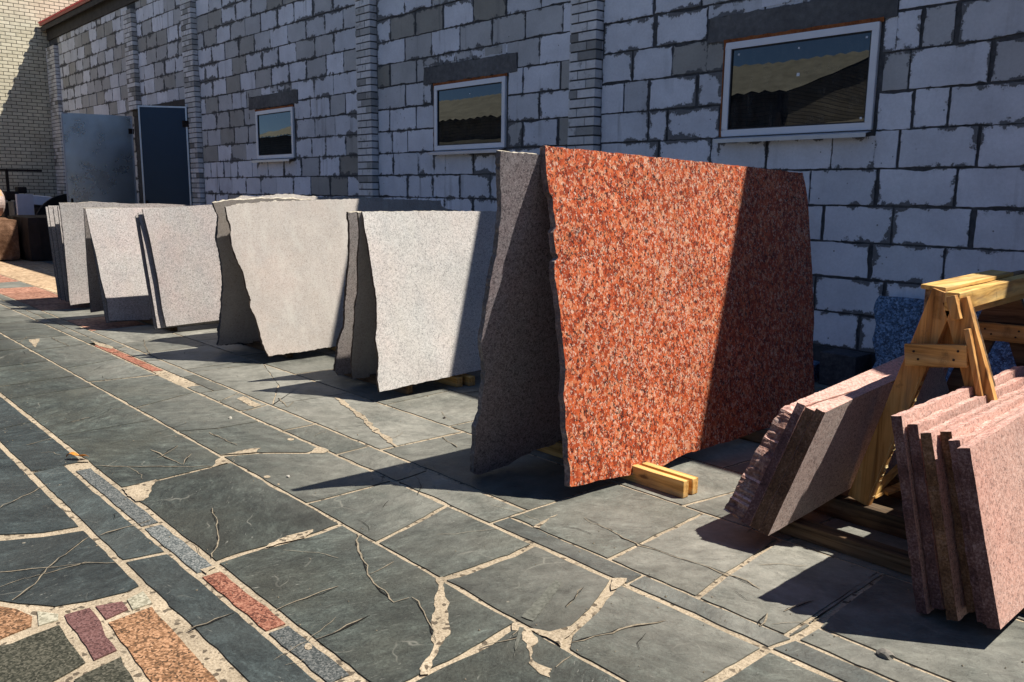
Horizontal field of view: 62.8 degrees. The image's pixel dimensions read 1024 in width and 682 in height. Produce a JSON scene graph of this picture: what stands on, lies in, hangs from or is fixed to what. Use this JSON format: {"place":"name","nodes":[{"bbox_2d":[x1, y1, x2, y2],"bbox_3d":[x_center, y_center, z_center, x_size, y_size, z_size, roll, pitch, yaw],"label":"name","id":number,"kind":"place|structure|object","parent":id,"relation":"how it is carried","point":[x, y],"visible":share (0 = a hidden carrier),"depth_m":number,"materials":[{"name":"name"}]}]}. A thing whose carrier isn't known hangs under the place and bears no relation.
{"place":"outdoors","nodes":[
{"label":"outdoors","id":0,"kind":"place"},
{"bbox_2d":[0,190,4,215],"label":"granite block","id":1,"kind":"object","parent":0,"point":[2,203],"depth_m":18.37,"materials":[{"name":"beige stone"}]},
{"bbox_2d":[8,201,38,215],"bbox_3d":[-12.566,-3.128,22.577,1.511,1.233,0.607,-8,13,-42],"label":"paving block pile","id":2,"kind":"object","parent":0,"point":[12,208],"visible":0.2,"depth_m":21.99,"materials":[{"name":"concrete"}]},
{"bbox_2d":[15,195,51,207],"bbox_3d":[-12.194,-3.107,21.900,1.137,1.434,0.700,-8,13,-42],"label":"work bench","id":3,"kind":"object","parent":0,"point":[39,200],"visible":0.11,"depth_m":21.55,"materials":[{"name":"metal"}]},
{"bbox_2d":[217,194,382,345],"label":"granite slab","id":4,"kind":"structure","parent":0,"point":[288,196],"depth_m":9.13,"materials":[{"name":"grey stone"}]},
{"bbox_2d":[0,258,1023,681],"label":"paving","id":5,"kind":"structure","parent":0,"point":[418,570],"depth_m":3.77,"materials":[{"name":"stone"}]},
{"bbox_2d":[0,217,19,259],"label":"granite block","id":6,"kind":"object","parent":5,"relation":"on","point":[9,245],"depth_m":18.34,"materials":[{"name":"brown stone"}]},
{"bbox_2d":[0,169,41,218],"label":"saw machine","id":7,"kind":"object","parent":5,"relation":"on","point":[9,195],"visible":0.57,"depth_m":22.87,"materials":[{"name":"metal"}]},
{"bbox_2d":[15,194,34,214],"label":"white stone slab","id":8,"kind":"object","parent":5,"relation":"on","point":[24,204],"depth_m":20.62,"materials":[{"name":"white stone"}]},
{"bbox_2d":[7,215,52,260],"bbox_3d":[-10.493,-2.441,19.538,1.846,0.978,2.068,-8,13,-42],"label":"granite block","id":9,"kind":"object","parent":5,"relation":"on","point":[34,239],"depth_m":18.42,"materials":[{"name":"stone"}]},
{"bbox_2d":[36,194,66,214],"bbox_3d":[-10.857,-2.892,20.715,1.700,1.453,0.120,-8,13,-42],"label":"round disc","id":10,"kind":"object","parent":5,"relation":"on","point":[55,200],"visible":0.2,"depth_m":20.31,"materials":[{"name":"black rubber"}]},
{"bbox_2d":[66,452,86,456],"bbox_3d":[-2.577,0.678,4.978,0.148,0.030,0.040,2,10,10],"label":"dry leaf","id":11,"kind":"object","parent":5,"relation":"on","point":[74,453],"visible":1,"depth_m":4.97,"materials":[{"name":"orange plant"}]},
{"bbox_2d":[89,303,177,330],"bbox_3d":[-4.971,-0.376,10.767,0.083,0.072,3.350,-8,13,-42],"label":"timber bearer","id":12,"kind":"object","parent":5,"relation":"on","point":[150,321],"visible":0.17,"depth_m":9.94,"materials":[{"name":"brown wood"}]},
{"bbox_2d":[45,207,60,298],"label":"granite slab","id":13,"kind":"object","parent":12,"relation":"on","point":[52,251],"depth_m":11.64,"materials":[{"name":"grey stone"}]},
{"bbox_2d":[57,206,67,286],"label":"granite slab","id":14,"kind":"object","parent":12,"relation":"on","point":[59,216],"depth_m":11.21,"materials":[{"name":"grey stone"}]},
{"bbox_2d":[83,208,103,312],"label":"granite slab","id":15,"kind":"object","parent":12,"relation":"on","point":[95,300],"depth_m":10.21,"materials":[{"name":"grey stone"}]},
{"bbox_2d":[90,235,123,322],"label":"granite slab","id":16,"kind":"object","parent":12,"relation":"on","point":[104,302],"depth_m":9.80,"materials":[{"name":"grey stone"}]},
{"bbox_2d":[85,208,151,320],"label":"granite slab","id":17,"kind":"object","parent":12,"relation":"on","point":[114,238],"depth_m":9.92,"materials":[{"name":"grey stone"}]},
{"bbox_2d":[58,201,195,304],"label":"granite slab","id":18,"kind":"structure","parent":12,"relation":"on","point":[72,222],"depth_m":11.01,"materials":[{"name":"grey stone"}]},
{"bbox_2d":[135,216,214,328],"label":"granite slab","id":19,"kind":"object","parent":12,"relation":"on","point":[146,272],"depth_m":9.41,"materials":[{"name":"grey stone"}]},
{"bbox_2d":[138,212,218,327],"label":"granite slab","id":20,"kind":"object","parent":12,"relation":"on","point":[154,289],"depth_m":9.39,"materials":[{"name":"grey stone"}]},
{"bbox_2d":[142,205,221,326],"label":"granite slab","id":21,"kind":"object","parent":12,"relation":"on","point":[184,249],"depth_m":9.59,"materials":[{"name":"grey stone"}]},
{"bbox_2d":[247,341,292,357],"bbox_3d":[-2.575,0.042,8.559,0.072,0.067,1.300,-8,13,-42],"label":"timber bearer","id":22,"kind":"object","parent":5,"relation":"on","point":[256,344],"visible":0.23,"depth_m":8.49,"materials":[{"name":"brown wood"}]},
{"bbox_2d":[212,197,310,344],"bbox_3d":[-2.490,-0.698,8.339,1.024,1.446,0.288,-8,13,-42],"label":"granite slab","id":23,"kind":"object","parent":22,"relation":"on","point":[237,322],"depth_m":8.19,"materials":[{"name":"grey stone"}]},
{"bbox_2d":[333,211,403,374],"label":"granite slab","id":24,"kind":"object","parent":5,"relation":"on","point":[342,363],"depth_m":7.06,"materials":[{"name":"grey stone"}]},
{"bbox_2d":[344,373,412,393],"bbox_3d":[-1.166,0.315,7.067,0.064,0.077,1.040,-8,13,-42],"label":"timber bearer","id":25,"kind":"object","parent":5,"relation":"on","point":[403,390],"visible":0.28,"depth_m":6.99,"materials":[{"name":"brown wood"}]},
{"bbox_2d":[432,375,462,386],"bbox_3d":[-0.870,0.251,7.426,0.065,0.087,1.300,-8,13,-42],"label":"timber bearer","id":26,"kind":"object","parent":5,"relation":"on","point":[456,381],"visible":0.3,"depth_m":6.97,"materials":[{"name":"brown wood"}]},
{"bbox_2d":[350,211,385,378],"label":"granite slab","id":27,"kind":"object","parent":26,"relation":"on","point":[363,360],"depth_m":6.82,"materials":[{"name":"grey stone"}]},
{"bbox_2d":[362,210,496,391],"bbox_3d":[-0.564,-0.383,6.920,1.520,1.363,0.360,-8,13,-42],"label":"granite slab","id":28,"kind":"object","parent":26,"relation":"on","point":[429,271],"depth_m":6.79,"materials":[{"name":"grey stone"}]},
{"bbox_2d":[458,373,474,385],"bbox_3d":[-0.778,0.243,7.488,0.065,0.083,1.330,-8,13,-42],"label":"timber bearer","id":29,"kind":"object","parent":5,"relation":"on","point":[468,379],"visible":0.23,"depth_m":7.01,"materials":[{"name":"brown wood"}]},
{"bbox_2d":[470,150,561,474],"bbox_3d":[0.431,-0.177,4.982,1.635,1.790,0.342,-8,13,-42],"label":"granite slab","id":30,"kind":"object","parent":5,"relation":"on","point":[517,415],"depth_m":4.62,"materials":[{"name":"grey stone"}]},
{"bbox_2d":[38,0,1023,369],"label":"workshop","id":31,"kind":"structure","parent":5,"relation":"on","point":[892,130],"depth_m":9.17,"materials":[{"name":"concrete"}]},
{"bbox_2d":[60,113,137,203],"bbox_3d":[-9.413,-3.568,19.304,1.483,3.180,0.114,-5,12,-31],"label":"door","id":32,"kind":"structure","parent":31,"relation":"in","point":[99,159],"depth_m":19.16,"materials":[{"name":"metal"}]},
{"bbox_2d":[138,105,191,204],"bbox_3d":[-7.047,-3.168,17.184,0.965,3.180,0.117,-1,10,-9],"label":"door","id":33,"kind":"structure","parent":31,"relation":"in","point":[163,130],"depth_m":17.07,"materials":[{"name":"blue metal"}]},
{"bbox_2d":[252,105,294,162],"bbox_3d":[-4.148,-3.592,14.616,0.174,0.934,1.430,-8,13,-42],"label":"window","id":34,"kind":"structure","parent":31,"relation":"in","point":[275,128],"depth_m":14.60,"materials":[{"name":"white plastic"}]},
{"bbox_2d":[428,73,506,154],"bbox_3d":[-0.570,-2.878,10.751,0.174,0.946,1.480,-8,13,-42],"label":"window","id":35,"kind":"structure","parent":31,"relation":"in","point":[471,113],"depth_m":10.73,"materials":[{"name":"white plastic"}]},
{"bbox_2d":[713,17,883,142],"bbox_3d":[2.496,-2.267,7.439,0.174,0.960,1.520,-8,13,-42],"label":"window","id":36,"kind":"structure","parent":31,"relation":"in","point":[814,80],"depth_m":7.40,"materials":[{"name":"white plastic"}]},
{"bbox_2d":[537,440,688,497],"bbox_3d":[0.509,0.704,4.912,0.050,0.095,1.235,-8,13,-42],"label":"timber bearer","id":37,"kind":"object","parent":5,"relation":"on","point":[661,481],"visible":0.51,"depth_m":4.59,"materials":[{"name":"yellow wood"}]},
{"bbox_2d":[642,462,697,494],"bbox_3d":[0.581,0.699,4.957,0.055,0.091,1.205,-8,13,-42],"label":"timber bearer","id":38,"kind":"object","parent":5,"relation":"on","point":[693,486],"visible":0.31,"depth_m":4.57,"materials":[{"name":"yellow wood"}]},
{"bbox_2d":[739,429,767,443],"bbox_3d":[1.427,0.581,5.729,0.104,0.077,1.150,-8,13,-42],"label":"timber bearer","id":39,"kind":"object","parent":5,"relation":"on","point":[757,436],"visible":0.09,"depth_m":5.48,"materials":[{"name":"brown wood"}]},
{"bbox_2d":[813,360,819,380],"bbox_3d":[2.359,0.221,7.623,0.342,0.153,0.861,-8,13,-42],"label":"stone offcut","id":40,"kind":"object","parent":5,"relation":"on","point":[816,365],"visible":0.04,"depth_m":7.33,"materials":[{"name":"blue stone"}]},
{"bbox_2d":[819,348,870,385],"bbox_3d":[2.849,0.236,7.194,0.282,0.283,0.326,-8,13,-42],"label":"stone block","id":41,"kind":"object","parent":5,"relation":"on","point":[837,365],"depth_m":7.11,"materials":[{"name":"grey stone"}]},
{"bbox_2d":[875,648,894,659],"bbox_3d":[1.309,1.095,2.945,0.046,0.025,0.052,-2,10,-17],"label":"stone chip","id":42,"kind":"object","parent":5,"relation":"on","point":[884,653],"visible":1,"depth_m":2.93,"materials":[{"name":"grey stone"}]},
{"bbox_2d":[777,270,1023,613],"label":"slab rack","id":43,"kind":"object","parent":5,"relation":"on","point":[956,334],"visible":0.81,"depth_m":3.91,"materials":[{"name":"yellow wood"}]},
{"bbox_2d":[724,355,904,519],"bbox_3d":[1.692,0.442,4.352,1.711,0.616,0.230,-8,13,-42],"label":"granite slab","id":44,"kind":"object","parent":43,"relation":"on","point":[740,500],"depth_m":3.91,"materials":[{"name":"pink stone"}]},
{"bbox_2d":[742,373,892,525],"bbox_3d":[1.757,0.476,4.329,1.758,0.564,0.152,-8,13,-42],"label":"granite slab","id":45,"kind":"object","parent":43,"relation":"on","point":[778,454],"depth_m":3.82,"materials":[{"name":"stone"}]},
{"bbox_2d":[751,368,947,530],"bbox_3d":[1.787,0.493,4.301,1.755,0.559,0.153,-8,13,-42],"label":"granite slab","id":46,"kind":"object","parent":43,"relation":"on","point":[781,470],"depth_m":3.79,"materials":[{"name":"pink stone"}]},
{"bbox_2d":[759,368,948,535],"bbox_3d":[1.817,0.461,4.241,1.727,0.660,0.158,-8,13,-41],"label":"granite slab","id":47,"kind":"object","parent":43,"relation":"on","point":[825,463],"depth_m":3.93,"materials":[{"name":"pink stone"}]},
{"bbox_2d":[875,489,886,498],"bbox_3d":[1.871,0.778,4.297,0.142,0.017,0.052,-8,13,-42],"label":"wood offcut","id":48,"kind":"object","parent":43,"relation":"on","point":[881,493],"visible":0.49,"depth_m":4.28,"materials":[{"name":"yellow wood"}]},
{"bbox_2d":[875,464,897,495],"bbox_3d":[2.023,0.698,4.452,0.036,0.108,0.588,10,13,42],"label":"wood offcut","id":49,"kind":"object","parent":48,"relation":"on","point":[890,475],"visible":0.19,"depth_m":4.38,"materials":[{"name":"brown wood"}]},
{"bbox_2d":[884,482,900,494],"bbox_3d":[1.988,0.766,4.363,0.207,0.022,0.051,-6,12,-35],"label":"wood offcut","id":50,"kind":"object","parent":43,"relation":"on","point":[894,488],"visible":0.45,"depth_m":4.34,"materials":[{"name":"brown wood"}]},
{"bbox_2d":[891,474,899,482],"bbox_3d":[2.192,0.711,4.606,0.408,0.043,0.093,-8,13,-42],"label":"wood offcut","id":51,"kind":"object","parent":43,"relation":"on","point":[895,479],"visible":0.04,"depth_m":4.48,"materials":[{"name":"brown wood"}]},
{"bbox_2d":[891,366,1023,613],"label":"granite slab","id":52,"kind":"object","parent":43,"relation":"on","point":[900,422],"depth_m":3.22,"materials":[{"name":"pink stone"}]},
{"bbox_2d":[907,376,1023,609],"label":"granite slab","id":53,"kind":"object","parent":43,"relation":"on","point":[915,429],"depth_m":3.20,"materials":[{"name":"pink stone"}]},
{"bbox_2d":[920,385,1023,620],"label":"granite slab","id":54,"kind":"object","parent":43,"relation":"on","point":[945,537],"depth_m":3.13,"materials":[{"name":"pink stone"}]},
{"bbox_2d":[940,393,1023,612],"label":"granite slab","id":55,"kind":"object","parent":43,"relation":"on","point":[966,426],"depth_m":3.13,"materials":[{"name":"pink stone"}]},
{"bbox_2d":[948,403,1023,624],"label":"granite slab","id":56,"kind":"object","parent":43,"relation":"on","point":[955,443],"depth_m":3.07,"materials":[{"name":"pink stone"}]},
{"bbox_2d":[957,404,1023,629],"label":"granite slab","id":57,"kind":"object","parent":43,"relation":"on","point":[991,462],"depth_m":3.07,"materials":[{"name":"pink stone"}]},
{"bbox_2d":[872,295,1015,381],"bbox_3d":[3.352,0.093,6.526,0.211,0.794,1.201,-8,13,-42],"label":"granite slab","id":58,"kind":"object","parent":5,"relation":"on","point":[897,319],"depth_m":6.77,"materials":[{"name":"blue stone"}]},
{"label":"timber bearer","id":59,"kind":"object","parent":5,"relation":"on","visible":0},
{"bbox_2d":[224,198,457,356],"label":"granite slab","id":60,"kind":"structure","parent":59,"relation":"on","point":[291,257],"depth_m":8.12,"materials":[{"name":"beige stone"}]},
{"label":"timber bearer","id":61,"kind":"object","parent":5,"relation":"on","visible":0},
{"bbox_2d":[48,206,64,299],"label":"granite slab","id":62,"kind":"object","parent":61,"relation":"on","point":[55,247],"depth_m":11.47,"materials":[{"name":"grey stone"}]},
{"bbox_2d":[53,207,68,301],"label":"granite slab","id":63,"kind":"object","parent":61,"relation":"on","point":[57,228],"depth_m":11.34,"materials":[{"name":"grey stone"}]},
{"bbox_2d":[1,335,1023,679],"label":"loose grit","id":64,"kind":"object","parent":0,"point":[543,547],"visible":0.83,"depth_m":3.66,"materials":[{"name":"beige gravel"}]},
{"bbox_2d":[540,145,814,486],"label":"granite slab","id":65,"kind":"structure","parent":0,"point":[682,291],"depth_m":4.94,"materials":[{"name":"red stone"}]},
{"label":"ground","id":66,"kind":"structure","parent":0,"visible":0},
{"bbox_2d":[0,0,78,201],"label":"brick house","id":67,"kind":"structure","parent":66,"relation":"on","point":[26,138],"depth_m":23.74,"materials":[{"name":"beige brick"}]}
]}

